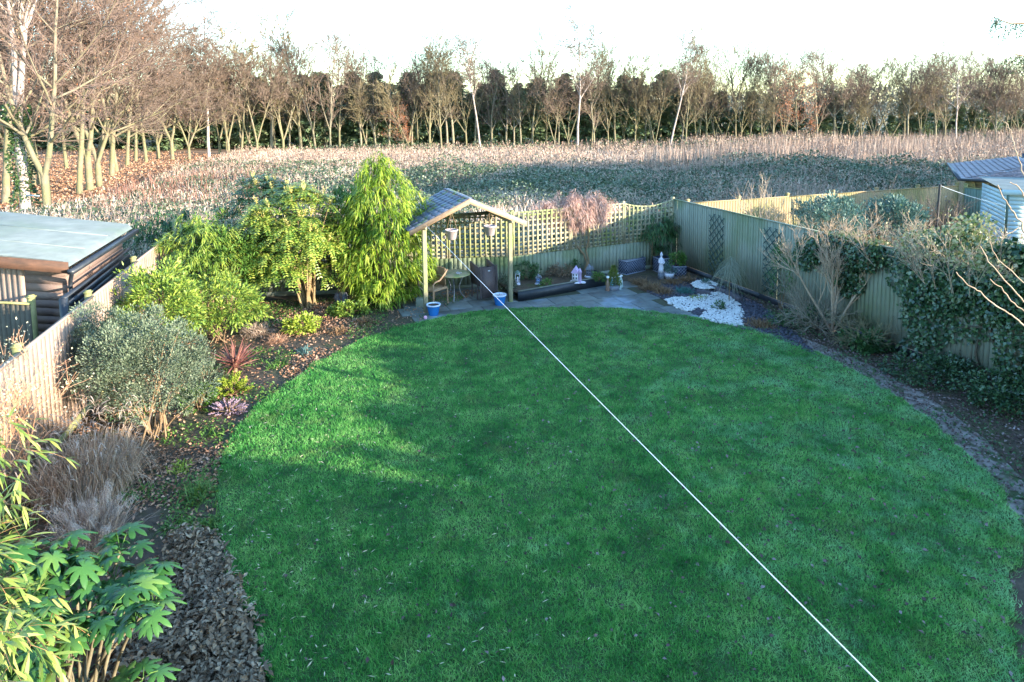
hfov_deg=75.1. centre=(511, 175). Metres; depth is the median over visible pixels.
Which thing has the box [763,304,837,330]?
shrub
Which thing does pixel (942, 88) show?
bare tree
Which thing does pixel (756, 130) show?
conifer
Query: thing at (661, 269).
garden statue
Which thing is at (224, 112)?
bare tree
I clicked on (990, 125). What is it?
conifer
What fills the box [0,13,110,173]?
woodland tree
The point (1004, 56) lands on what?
bare tree
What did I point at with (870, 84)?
bare tree
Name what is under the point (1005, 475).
path edge
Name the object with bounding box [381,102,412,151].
oak sapling
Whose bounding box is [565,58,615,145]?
bare tree
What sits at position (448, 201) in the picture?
garden arbour
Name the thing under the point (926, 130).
conifer
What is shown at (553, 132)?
conifer
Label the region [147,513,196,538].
strappy plant
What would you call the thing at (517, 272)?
lantern ornament
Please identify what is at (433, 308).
flower pot
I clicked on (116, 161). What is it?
woodland tree
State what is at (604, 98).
bare tree
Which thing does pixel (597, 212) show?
tree
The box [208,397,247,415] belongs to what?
heather
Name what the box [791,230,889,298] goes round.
ivy
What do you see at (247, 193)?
mahonia shrub
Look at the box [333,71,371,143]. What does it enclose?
conifer
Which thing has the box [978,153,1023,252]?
summerhouse
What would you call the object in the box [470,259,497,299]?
wicker chair
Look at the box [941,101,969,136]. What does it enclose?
conifer
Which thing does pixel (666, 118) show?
conifer
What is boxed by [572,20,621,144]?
bare tree
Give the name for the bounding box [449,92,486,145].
conifer
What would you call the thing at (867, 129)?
conifer
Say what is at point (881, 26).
sky
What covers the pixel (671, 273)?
plant pot
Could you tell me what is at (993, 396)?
shrub
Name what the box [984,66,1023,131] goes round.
bare tree
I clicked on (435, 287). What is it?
wicker chair
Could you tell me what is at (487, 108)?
bare tree
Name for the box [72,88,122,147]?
conifer
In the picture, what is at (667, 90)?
bare tree
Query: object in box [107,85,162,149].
conifer
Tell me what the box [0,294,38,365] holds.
boarded fence
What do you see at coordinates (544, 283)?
shrub
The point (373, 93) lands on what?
bare tree
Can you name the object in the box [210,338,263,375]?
cordyline
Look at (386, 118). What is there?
conifer
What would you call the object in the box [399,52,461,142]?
bare tree
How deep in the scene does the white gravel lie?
16.49 m
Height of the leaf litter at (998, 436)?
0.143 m
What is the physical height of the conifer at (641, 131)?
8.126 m
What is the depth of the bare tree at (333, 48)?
66.17 m
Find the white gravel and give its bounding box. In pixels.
[663,280,744,325]
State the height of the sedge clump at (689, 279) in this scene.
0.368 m
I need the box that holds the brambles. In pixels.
[11,131,1023,259]
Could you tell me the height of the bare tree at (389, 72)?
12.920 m
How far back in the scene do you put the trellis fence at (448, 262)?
18.10 m
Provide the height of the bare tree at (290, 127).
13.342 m
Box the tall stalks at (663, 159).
[640,125,1023,183]
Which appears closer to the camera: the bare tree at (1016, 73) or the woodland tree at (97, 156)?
the woodland tree at (97, 156)
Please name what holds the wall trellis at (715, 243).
attached to the boarded fence at (743, 240)
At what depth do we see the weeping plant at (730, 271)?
16.71 m
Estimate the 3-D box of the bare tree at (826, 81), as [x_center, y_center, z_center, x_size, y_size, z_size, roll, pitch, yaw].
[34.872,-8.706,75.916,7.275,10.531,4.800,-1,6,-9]
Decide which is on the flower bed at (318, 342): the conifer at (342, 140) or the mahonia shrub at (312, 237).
the mahonia shrub at (312, 237)
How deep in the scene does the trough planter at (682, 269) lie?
19.17 m
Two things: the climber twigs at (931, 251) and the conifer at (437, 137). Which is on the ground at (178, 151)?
the conifer at (437, 137)
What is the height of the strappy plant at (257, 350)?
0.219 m
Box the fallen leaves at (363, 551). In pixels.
[222,350,589,676]
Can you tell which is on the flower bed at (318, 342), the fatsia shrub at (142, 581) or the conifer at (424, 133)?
the fatsia shrub at (142, 581)
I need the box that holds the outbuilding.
[946,156,1023,211]
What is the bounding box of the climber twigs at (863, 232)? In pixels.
[830,206,937,266]
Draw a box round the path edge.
[773,333,1023,524]
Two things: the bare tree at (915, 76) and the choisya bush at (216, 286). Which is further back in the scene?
the bare tree at (915, 76)
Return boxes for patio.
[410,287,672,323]
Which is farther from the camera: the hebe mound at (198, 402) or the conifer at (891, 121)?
the conifer at (891, 121)
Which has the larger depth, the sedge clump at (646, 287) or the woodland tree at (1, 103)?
the woodland tree at (1, 103)
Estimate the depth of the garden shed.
12.50 m
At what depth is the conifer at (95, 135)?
75.36 m
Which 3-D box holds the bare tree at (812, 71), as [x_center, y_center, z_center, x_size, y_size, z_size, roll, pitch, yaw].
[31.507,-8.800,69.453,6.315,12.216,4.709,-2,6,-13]
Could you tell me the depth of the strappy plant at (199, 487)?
8.76 m
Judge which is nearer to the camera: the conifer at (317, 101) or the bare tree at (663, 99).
the bare tree at (663, 99)
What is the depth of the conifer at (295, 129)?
75.89 m
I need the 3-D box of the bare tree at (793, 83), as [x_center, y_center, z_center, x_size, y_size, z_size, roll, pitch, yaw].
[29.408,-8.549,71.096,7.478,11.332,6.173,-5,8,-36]
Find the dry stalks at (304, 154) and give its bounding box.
[4,127,1023,263]
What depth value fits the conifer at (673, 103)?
78.84 m
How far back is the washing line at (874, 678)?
3.63 m
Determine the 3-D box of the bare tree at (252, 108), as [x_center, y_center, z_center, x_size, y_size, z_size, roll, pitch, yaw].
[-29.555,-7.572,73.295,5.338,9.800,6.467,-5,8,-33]
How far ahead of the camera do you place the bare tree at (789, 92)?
71.66 m
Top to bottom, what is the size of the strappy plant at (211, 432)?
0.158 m
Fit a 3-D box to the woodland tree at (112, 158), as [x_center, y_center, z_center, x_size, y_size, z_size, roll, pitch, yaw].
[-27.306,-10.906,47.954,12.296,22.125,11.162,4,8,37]
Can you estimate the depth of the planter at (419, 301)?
16.61 m
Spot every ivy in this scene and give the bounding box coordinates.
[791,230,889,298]
[882,211,1023,397]
[984,237,1023,302]
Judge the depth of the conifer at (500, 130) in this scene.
75.08 m
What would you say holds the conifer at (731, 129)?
on the ground at (178, 151)
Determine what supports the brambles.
on the ground at (178, 151)
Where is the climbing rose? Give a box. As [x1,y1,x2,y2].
[765,239,794,309]
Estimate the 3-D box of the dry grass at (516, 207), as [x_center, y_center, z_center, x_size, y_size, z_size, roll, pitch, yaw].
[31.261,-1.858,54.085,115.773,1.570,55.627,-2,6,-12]
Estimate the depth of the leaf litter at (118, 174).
49.48 m
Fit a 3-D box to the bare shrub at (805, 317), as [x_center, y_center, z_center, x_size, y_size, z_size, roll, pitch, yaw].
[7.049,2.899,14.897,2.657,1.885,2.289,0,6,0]
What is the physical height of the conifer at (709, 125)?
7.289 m
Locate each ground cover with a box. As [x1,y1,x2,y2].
[0,291,465,681]
[700,276,1023,520]
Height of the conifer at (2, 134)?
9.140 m
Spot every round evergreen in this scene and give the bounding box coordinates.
[789,189,872,234]
[860,193,932,246]
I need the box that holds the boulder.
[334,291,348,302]
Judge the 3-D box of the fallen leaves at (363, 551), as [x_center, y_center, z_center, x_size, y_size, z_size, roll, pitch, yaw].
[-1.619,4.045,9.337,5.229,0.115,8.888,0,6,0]
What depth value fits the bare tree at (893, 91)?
71.18 m
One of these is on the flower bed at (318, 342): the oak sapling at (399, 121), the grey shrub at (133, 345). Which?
the grey shrub at (133, 345)
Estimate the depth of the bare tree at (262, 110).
71.11 m
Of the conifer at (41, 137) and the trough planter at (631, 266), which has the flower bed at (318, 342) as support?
the trough planter at (631, 266)
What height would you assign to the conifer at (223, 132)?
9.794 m
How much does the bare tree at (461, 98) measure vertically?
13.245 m
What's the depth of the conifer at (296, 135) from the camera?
76.55 m
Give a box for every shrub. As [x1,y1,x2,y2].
[0,317,107,484]
[0,521,186,681]
[58,301,222,445]
[67,299,140,420]
[122,206,197,255]
[150,207,252,313]
[207,171,307,262]
[230,179,355,308]
[278,310,322,334]
[318,236,368,301]
[324,299,372,317]
[498,272,517,292]
[513,259,541,279]
[537,277,551,286]
[545,262,573,277]
[566,259,580,270]
[590,271,605,281]
[668,251,687,266]
[757,204,884,332]
[762,266,869,338]
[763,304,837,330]
[824,309,904,349]
[835,326,894,354]
[856,174,1019,261]
[878,350,991,391]
[946,360,1023,415]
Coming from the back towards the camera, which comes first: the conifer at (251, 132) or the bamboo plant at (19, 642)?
the conifer at (251, 132)
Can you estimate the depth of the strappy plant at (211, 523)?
8.12 m
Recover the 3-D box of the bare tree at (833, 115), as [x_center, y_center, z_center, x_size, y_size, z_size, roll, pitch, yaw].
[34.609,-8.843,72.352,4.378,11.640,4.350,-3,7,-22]
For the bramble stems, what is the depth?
34.12 m
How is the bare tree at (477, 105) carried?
on the ground at (178, 151)
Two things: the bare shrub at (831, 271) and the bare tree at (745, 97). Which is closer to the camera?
the bare shrub at (831, 271)
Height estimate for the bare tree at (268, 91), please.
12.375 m
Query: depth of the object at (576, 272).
17.94 m
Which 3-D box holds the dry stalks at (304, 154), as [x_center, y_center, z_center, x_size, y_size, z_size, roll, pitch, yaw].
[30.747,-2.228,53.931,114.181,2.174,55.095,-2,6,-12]
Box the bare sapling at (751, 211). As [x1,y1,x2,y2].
[726,172,806,221]
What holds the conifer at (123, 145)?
on the ground at (178, 151)
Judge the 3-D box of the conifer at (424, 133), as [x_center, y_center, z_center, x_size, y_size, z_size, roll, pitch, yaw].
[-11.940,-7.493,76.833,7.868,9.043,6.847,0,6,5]
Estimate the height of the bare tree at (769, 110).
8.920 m
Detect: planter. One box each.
[416,297,422,307]
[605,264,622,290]
[618,256,645,274]
[653,255,672,271]
[670,263,686,278]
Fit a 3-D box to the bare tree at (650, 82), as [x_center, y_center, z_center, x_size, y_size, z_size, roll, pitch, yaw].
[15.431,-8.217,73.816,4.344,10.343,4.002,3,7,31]
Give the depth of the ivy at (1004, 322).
12.01 m
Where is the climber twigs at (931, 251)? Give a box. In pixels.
[873,204,1023,295]
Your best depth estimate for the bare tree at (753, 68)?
71.68 m
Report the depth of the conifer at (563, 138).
76.14 m
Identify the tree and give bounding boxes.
[0,0,66,213]
[0,0,100,122]
[0,0,112,196]
[0,0,153,203]
[0,0,191,194]
[0,0,200,207]
[0,0,216,190]
[0,1,84,184]
[0,1,100,186]
[0,5,76,124]
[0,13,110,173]
[2,0,245,186]
[26,0,96,168]
[35,0,170,171]
[44,0,200,176]
[79,0,190,161]
[80,0,206,166]
[86,1,197,162]
[105,8,236,159]
[110,5,223,158]
[128,23,251,159]
[162,0,244,156]
[177,25,265,153]
[180,27,273,152]
[206,27,302,153]
[209,12,269,152]
[209,38,240,150]
[230,76,264,149]
[236,34,330,151]
[242,0,324,149]
[247,14,297,149]
[256,52,293,149]
[260,14,330,147]
[275,31,319,149]
[282,59,334,146]
[306,8,359,149]
[308,11,370,148]
[316,65,361,129]
[323,37,387,147]
[330,33,400,145]
[341,49,385,144]
[353,37,394,144]
[357,37,421,147]
[367,40,446,147]
[393,44,438,146]
[394,54,444,145]
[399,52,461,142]
[401,0,464,143]
[408,18,472,147]
[414,34,479,147]
[421,38,464,146]
[437,29,479,145]
[446,24,486,148]
[455,33,494,145]
[471,49,523,145]
[472,45,500,139]
[473,44,527,143]
[481,57,535,146]
[502,55,533,146]
[515,14,561,145]
[520,15,564,145]
[521,58,577,143]
[529,189,620,270]
[538,68,602,146]
[541,61,569,144]
[553,0,610,149]
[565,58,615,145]
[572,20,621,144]
[582,29,623,145]
[585,14,636,141]
[599,58,648,143]
[613,22,661,141]
[627,58,681,142]
[628,49,680,144]
[631,56,673,140]
[665,48,717,141]
[668,29,713,147]
[668,56,729,145]
[669,24,711,146]
[675,11,734,143]
[680,48,725,137]
[689,33,773,138]
[691,63,742,138]
[708,16,756,146]
[730,38,772,134]
[732,41,779,137]
[749,67,782,144]
[754,43,815,137]
[755,48,791,136]
[756,25,805,132]
[763,56,808,134]
[786,35,861,135]
[792,32,837,135]
[792,54,849,134]
[808,40,856,140]
[812,66,873,136]
[835,73,879,136]
[837,53,896,137]
[837,58,899,139]
[840,49,891,135]
[841,52,917,135]
[849,56,936,138]
[880,62,917,137]
[882,43,953,116]
[891,37,938,140]
[900,44,963,142]
[900,58,956,140]
[913,53,954,132]
[919,25,968,140]
[931,41,984,137]
[937,38,1013,134]
[950,38,993,121]
[958,62,1018,135]
[974,29,1022,128]
[977,50,1022,137]
[983,59,1023,131]
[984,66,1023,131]
[985,16,1023,80]
[992,69,1023,130]
[999,53,1023,106]
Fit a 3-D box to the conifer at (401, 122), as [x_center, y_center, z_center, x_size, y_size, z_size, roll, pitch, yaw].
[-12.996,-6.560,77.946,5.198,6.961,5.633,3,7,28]
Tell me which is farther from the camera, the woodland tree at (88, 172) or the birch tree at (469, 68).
the birch tree at (469, 68)
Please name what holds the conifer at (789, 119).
on the ground at (178, 151)
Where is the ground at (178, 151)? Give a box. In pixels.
[0,101,1020,349]
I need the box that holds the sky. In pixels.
[4,0,1023,102]
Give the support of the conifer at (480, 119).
on the ground at (178, 151)
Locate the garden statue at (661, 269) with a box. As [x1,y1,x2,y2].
[658,252,664,278]
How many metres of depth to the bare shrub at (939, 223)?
20.54 m
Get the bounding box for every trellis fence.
[172,210,513,298]
[509,197,674,278]
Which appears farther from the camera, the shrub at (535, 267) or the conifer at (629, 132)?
the conifer at (629, 132)
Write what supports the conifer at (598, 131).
on the ground at (178, 151)
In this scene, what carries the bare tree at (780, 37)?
on the ground at (178, 151)
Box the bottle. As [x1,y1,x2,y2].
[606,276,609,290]
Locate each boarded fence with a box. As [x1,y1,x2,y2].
[0,232,171,519]
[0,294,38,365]
[673,199,1023,397]
[685,182,958,243]
[961,183,1023,242]
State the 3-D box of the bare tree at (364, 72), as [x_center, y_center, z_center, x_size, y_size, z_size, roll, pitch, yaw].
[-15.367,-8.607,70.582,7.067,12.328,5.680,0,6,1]
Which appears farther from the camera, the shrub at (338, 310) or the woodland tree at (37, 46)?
the woodland tree at (37, 46)
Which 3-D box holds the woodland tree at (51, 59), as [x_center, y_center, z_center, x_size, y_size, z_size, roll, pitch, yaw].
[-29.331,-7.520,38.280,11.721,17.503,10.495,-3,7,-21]
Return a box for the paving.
[397,281,698,322]
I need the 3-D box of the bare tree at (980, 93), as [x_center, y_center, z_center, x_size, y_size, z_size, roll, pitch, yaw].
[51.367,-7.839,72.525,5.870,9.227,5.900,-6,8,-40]
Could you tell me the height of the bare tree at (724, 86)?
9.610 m
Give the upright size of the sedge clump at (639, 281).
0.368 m
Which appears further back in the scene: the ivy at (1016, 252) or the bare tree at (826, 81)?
the bare tree at (826, 81)
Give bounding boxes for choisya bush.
[110,254,210,368]
[156,266,272,342]
[171,219,268,314]
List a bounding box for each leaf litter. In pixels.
[0,148,223,211]
[0,289,479,679]
[693,274,1023,522]
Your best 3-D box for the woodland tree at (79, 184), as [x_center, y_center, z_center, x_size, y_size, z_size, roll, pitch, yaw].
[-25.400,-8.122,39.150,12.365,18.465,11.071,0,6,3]
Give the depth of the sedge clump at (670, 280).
18.52 m
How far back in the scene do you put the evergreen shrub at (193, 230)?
15.65 m
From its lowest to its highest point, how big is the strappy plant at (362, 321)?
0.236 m
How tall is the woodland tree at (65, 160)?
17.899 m
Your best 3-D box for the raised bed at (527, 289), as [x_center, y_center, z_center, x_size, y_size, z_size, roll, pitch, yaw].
[1.128,2.949,18.383,3.022,0.286,1.385,-4,7,-30]
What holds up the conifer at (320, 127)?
on the ground at (178, 151)
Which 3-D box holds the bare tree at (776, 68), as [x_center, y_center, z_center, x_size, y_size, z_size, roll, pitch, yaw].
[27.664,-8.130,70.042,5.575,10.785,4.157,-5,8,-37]
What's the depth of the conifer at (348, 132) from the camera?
77.72 m
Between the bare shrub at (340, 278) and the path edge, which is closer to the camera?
the path edge
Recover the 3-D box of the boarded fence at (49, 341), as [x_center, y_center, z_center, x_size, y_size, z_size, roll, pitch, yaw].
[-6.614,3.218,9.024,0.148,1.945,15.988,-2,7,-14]
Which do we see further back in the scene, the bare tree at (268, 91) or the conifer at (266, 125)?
the conifer at (266, 125)
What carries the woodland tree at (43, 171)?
on the ground at (178, 151)
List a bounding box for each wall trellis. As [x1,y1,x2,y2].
[708,214,723,275]
[761,227,781,296]
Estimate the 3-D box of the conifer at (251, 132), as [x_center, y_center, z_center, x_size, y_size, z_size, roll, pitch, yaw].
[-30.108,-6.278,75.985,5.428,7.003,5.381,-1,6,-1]
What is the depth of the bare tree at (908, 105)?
71.81 m
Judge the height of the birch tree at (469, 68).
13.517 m
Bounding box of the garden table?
[438,269,470,301]
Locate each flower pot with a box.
[426,302,440,315]
[493,292,506,305]
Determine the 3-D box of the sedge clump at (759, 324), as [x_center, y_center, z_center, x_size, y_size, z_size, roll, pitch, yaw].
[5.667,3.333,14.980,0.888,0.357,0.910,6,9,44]
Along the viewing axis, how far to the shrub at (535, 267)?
18.34 m
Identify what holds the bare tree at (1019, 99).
on the ground at (178, 151)
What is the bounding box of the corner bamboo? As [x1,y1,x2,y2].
[634,211,681,267]
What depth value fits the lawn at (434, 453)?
8.18 m
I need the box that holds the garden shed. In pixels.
[0,194,138,334]
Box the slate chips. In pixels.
[647,277,816,354]
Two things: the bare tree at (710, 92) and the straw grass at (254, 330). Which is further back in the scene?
the bare tree at (710, 92)
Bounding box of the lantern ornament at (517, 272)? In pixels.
[515,270,520,284]
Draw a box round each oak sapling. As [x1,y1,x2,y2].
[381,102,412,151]
[768,59,829,141]
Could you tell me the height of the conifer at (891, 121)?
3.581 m
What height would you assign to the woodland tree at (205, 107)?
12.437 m
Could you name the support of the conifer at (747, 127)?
on the ground at (178, 151)
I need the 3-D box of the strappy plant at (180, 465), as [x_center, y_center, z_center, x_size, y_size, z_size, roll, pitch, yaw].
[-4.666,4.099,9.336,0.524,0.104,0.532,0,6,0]
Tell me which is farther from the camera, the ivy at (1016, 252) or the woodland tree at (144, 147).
the woodland tree at (144, 147)
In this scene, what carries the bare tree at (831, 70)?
on the ground at (178, 151)
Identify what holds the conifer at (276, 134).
on the ground at (178, 151)
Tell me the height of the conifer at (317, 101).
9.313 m
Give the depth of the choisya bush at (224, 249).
15.86 m
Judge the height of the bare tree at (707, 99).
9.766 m
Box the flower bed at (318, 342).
[0,268,1023,681]
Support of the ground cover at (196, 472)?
on the flower bed at (318, 342)
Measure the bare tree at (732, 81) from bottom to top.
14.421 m
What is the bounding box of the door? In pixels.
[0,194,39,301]
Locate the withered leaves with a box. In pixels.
[89,522,273,681]
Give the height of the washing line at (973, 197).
0.564 m
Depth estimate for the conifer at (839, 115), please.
79.58 m
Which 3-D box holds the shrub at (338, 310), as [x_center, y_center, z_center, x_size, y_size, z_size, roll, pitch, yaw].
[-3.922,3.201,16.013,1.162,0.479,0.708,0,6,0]
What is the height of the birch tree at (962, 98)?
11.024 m
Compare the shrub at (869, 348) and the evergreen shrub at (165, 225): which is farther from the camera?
the evergreen shrub at (165, 225)
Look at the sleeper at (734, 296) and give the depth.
17.02 m
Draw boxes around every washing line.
[435,235,878,681]
[942,186,1005,205]
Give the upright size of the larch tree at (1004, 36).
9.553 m
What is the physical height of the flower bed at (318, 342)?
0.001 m
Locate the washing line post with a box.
[934,184,941,256]
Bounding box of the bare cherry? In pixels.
[956,121,1023,325]
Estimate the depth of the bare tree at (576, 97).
69.40 m
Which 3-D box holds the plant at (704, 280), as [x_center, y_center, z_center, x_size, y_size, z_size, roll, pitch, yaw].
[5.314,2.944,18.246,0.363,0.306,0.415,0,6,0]
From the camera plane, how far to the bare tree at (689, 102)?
68.81 m
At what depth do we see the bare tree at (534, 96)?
69.14 m
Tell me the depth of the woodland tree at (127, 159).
55.37 m
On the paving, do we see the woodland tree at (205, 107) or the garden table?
the garden table
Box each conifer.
[0,105,47,151]
[28,105,59,149]
[30,87,84,148]
[43,74,125,151]
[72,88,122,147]
[103,94,149,148]
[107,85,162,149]
[116,88,185,151]
[161,73,217,149]
[181,79,236,148]
[190,76,255,148]
[221,90,268,148]
[231,76,286,148]
[251,79,303,146]
[273,76,337,148]
[273,91,305,144]
[291,73,356,148]
[292,71,340,144]
[327,87,363,145]
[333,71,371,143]
[340,85,373,146]
[346,71,416,146]
[369,85,399,138]
[376,72,443,146]
[383,91,423,145]
[400,84,451,145]
[410,72,461,145]
[420,83,472,142]
[427,72,481,144]
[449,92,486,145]
[454,84,500,145]
[472,69,516,141]
[479,86,524,146]
[487,82,537,143]
[504,83,554,145]
[516,78,561,143]
[538,111,570,144]
[539,73,591,145]
[556,77,604,144]
[560,89,590,141]
[576,81,626,144]
[586,99,621,143]
[597,74,655,145]
[616,77,659,143]
[637,73,687,143]
[640,69,692,139]
[661,79,704,140]
[673,91,714,139]
[700,90,739,139]
[722,108,743,138]
[731,90,770,137]
[734,111,756,138]
[753,95,793,136]
[763,101,790,132]
[781,107,803,132]
[783,100,810,134]
[799,97,839,140]
[819,91,855,134]
[839,114,857,136]
[863,115,883,134]
[880,114,901,141]
[896,98,929,139]
[909,108,939,141]
[925,92,958,139]
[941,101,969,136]
[957,106,987,139]
[979,94,1007,133]
[999,104,1023,133]
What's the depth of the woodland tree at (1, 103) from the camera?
48.47 m
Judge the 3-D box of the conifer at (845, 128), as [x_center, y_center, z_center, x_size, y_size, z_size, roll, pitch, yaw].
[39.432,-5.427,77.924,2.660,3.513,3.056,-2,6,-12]
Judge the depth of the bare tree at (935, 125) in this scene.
72.89 m
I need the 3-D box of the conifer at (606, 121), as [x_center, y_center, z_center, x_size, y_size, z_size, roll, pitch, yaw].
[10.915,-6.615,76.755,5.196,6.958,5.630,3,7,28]
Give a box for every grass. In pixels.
[1,386,182,535]
[2,137,999,260]
[31,478,167,565]
[239,320,277,340]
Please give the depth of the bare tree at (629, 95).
72.72 m
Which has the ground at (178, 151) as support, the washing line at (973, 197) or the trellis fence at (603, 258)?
the trellis fence at (603, 258)
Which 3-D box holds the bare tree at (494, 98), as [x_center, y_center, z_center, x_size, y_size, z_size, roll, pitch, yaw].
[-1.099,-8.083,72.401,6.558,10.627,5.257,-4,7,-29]
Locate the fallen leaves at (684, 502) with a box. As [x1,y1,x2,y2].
[220,306,1015,681]
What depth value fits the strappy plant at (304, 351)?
13.66 m
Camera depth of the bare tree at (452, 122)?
71.26 m
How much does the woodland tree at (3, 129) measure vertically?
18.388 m
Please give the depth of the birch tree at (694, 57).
65.61 m
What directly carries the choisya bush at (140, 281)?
on the flower bed at (318, 342)
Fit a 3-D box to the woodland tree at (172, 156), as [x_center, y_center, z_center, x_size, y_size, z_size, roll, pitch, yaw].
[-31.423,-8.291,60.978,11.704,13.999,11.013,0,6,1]
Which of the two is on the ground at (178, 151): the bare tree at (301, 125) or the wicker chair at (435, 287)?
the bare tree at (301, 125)
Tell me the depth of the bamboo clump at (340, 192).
17.31 m
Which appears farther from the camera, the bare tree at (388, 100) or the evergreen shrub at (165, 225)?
the bare tree at (388, 100)
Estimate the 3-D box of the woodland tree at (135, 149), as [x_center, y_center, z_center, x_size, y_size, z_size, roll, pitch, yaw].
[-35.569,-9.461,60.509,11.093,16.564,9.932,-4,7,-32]
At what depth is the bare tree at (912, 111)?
73.44 m
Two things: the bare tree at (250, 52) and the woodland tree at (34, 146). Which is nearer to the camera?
the woodland tree at (34, 146)
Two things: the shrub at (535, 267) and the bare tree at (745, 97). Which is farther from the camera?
the bare tree at (745, 97)
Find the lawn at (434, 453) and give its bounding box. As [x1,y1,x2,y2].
[216,307,1023,681]
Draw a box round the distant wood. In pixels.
[35,81,1023,136]
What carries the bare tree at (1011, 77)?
on the ground at (178, 151)
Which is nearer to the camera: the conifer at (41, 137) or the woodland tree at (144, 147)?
the woodland tree at (144, 147)
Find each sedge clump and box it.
[627,277,652,285]
[636,279,665,292]
[646,283,675,295]
[659,275,687,285]
[675,286,695,294]
[676,273,696,282]
[745,316,784,328]
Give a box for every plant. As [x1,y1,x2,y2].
[0,407,78,529]
[0,509,97,681]
[109,483,156,505]
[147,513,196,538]
[157,458,203,478]
[167,471,220,506]
[174,491,209,517]
[188,509,227,533]
[202,426,228,442]
[246,346,272,355]
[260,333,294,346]
[264,358,290,370]
[295,342,317,356]
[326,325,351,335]
[347,315,379,326]
[700,278,710,283]
[702,256,752,304]
[710,298,726,309]
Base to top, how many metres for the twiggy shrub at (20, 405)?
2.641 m
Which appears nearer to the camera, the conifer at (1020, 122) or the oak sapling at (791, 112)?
the oak sapling at (791, 112)
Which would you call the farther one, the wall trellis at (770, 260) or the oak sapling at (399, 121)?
the oak sapling at (399, 121)
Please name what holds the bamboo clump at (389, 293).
on the flower bed at (318, 342)
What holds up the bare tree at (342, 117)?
on the ground at (178, 151)
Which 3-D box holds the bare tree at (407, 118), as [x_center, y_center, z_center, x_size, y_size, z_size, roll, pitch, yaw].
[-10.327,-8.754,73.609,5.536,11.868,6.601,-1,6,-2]
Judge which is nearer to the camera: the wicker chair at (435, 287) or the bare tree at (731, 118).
the wicker chair at (435, 287)
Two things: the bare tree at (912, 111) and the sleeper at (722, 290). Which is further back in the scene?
the bare tree at (912, 111)
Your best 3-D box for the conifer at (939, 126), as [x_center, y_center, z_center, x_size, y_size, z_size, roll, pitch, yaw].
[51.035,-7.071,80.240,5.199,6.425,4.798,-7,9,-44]
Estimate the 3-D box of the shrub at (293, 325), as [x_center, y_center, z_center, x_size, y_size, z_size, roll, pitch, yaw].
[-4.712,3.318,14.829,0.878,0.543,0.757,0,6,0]
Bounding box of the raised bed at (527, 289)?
[499,270,609,301]
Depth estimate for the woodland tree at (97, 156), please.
41.62 m
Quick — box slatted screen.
[58,248,130,318]
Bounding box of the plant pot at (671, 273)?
[664,261,678,278]
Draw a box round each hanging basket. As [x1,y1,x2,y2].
[445,214,457,239]
[482,212,497,235]
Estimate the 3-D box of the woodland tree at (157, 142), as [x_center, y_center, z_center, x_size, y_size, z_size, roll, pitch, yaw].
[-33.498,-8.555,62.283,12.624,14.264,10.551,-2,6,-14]
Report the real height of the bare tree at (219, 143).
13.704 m
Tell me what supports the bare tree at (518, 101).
on the ground at (178, 151)
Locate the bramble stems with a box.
[83,158,283,218]
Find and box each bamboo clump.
[317,176,374,296]
[320,150,439,309]
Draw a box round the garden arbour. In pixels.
[394,188,526,312]
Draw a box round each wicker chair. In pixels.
[418,266,448,302]
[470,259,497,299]
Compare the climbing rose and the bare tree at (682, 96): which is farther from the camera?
the bare tree at (682, 96)
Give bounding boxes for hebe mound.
[175,382,220,416]
[209,371,254,395]
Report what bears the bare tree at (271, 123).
on the ground at (178, 151)
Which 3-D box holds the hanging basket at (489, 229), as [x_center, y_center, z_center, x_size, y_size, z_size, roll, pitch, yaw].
[-0.548,1.169,16.496,0.385,0.632,0.334,-3,7,-25]
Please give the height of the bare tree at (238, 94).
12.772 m
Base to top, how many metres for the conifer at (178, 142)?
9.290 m
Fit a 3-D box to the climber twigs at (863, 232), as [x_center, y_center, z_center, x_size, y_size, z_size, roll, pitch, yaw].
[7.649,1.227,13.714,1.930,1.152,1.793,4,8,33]
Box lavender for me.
[187,355,228,386]
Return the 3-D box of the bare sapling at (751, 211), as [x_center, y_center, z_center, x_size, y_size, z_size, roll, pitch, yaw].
[7.032,1.417,18.886,2.006,3.145,1.430,-3,7,-20]
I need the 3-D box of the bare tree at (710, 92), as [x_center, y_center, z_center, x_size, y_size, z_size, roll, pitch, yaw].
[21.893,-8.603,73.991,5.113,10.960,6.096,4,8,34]
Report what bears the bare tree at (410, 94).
on the ground at (178, 151)
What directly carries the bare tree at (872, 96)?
on the ground at (178, 151)
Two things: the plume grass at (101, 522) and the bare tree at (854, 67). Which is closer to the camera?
the plume grass at (101, 522)
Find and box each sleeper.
[697,289,710,294]
[710,285,726,292]
[725,291,742,301]
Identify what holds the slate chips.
on the flower bed at (318, 342)
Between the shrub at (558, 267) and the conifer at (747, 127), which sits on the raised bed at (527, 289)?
the shrub at (558, 267)
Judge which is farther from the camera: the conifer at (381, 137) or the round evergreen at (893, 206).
the conifer at (381, 137)
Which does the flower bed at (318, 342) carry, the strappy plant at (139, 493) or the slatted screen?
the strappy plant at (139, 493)
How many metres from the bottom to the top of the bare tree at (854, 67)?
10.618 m

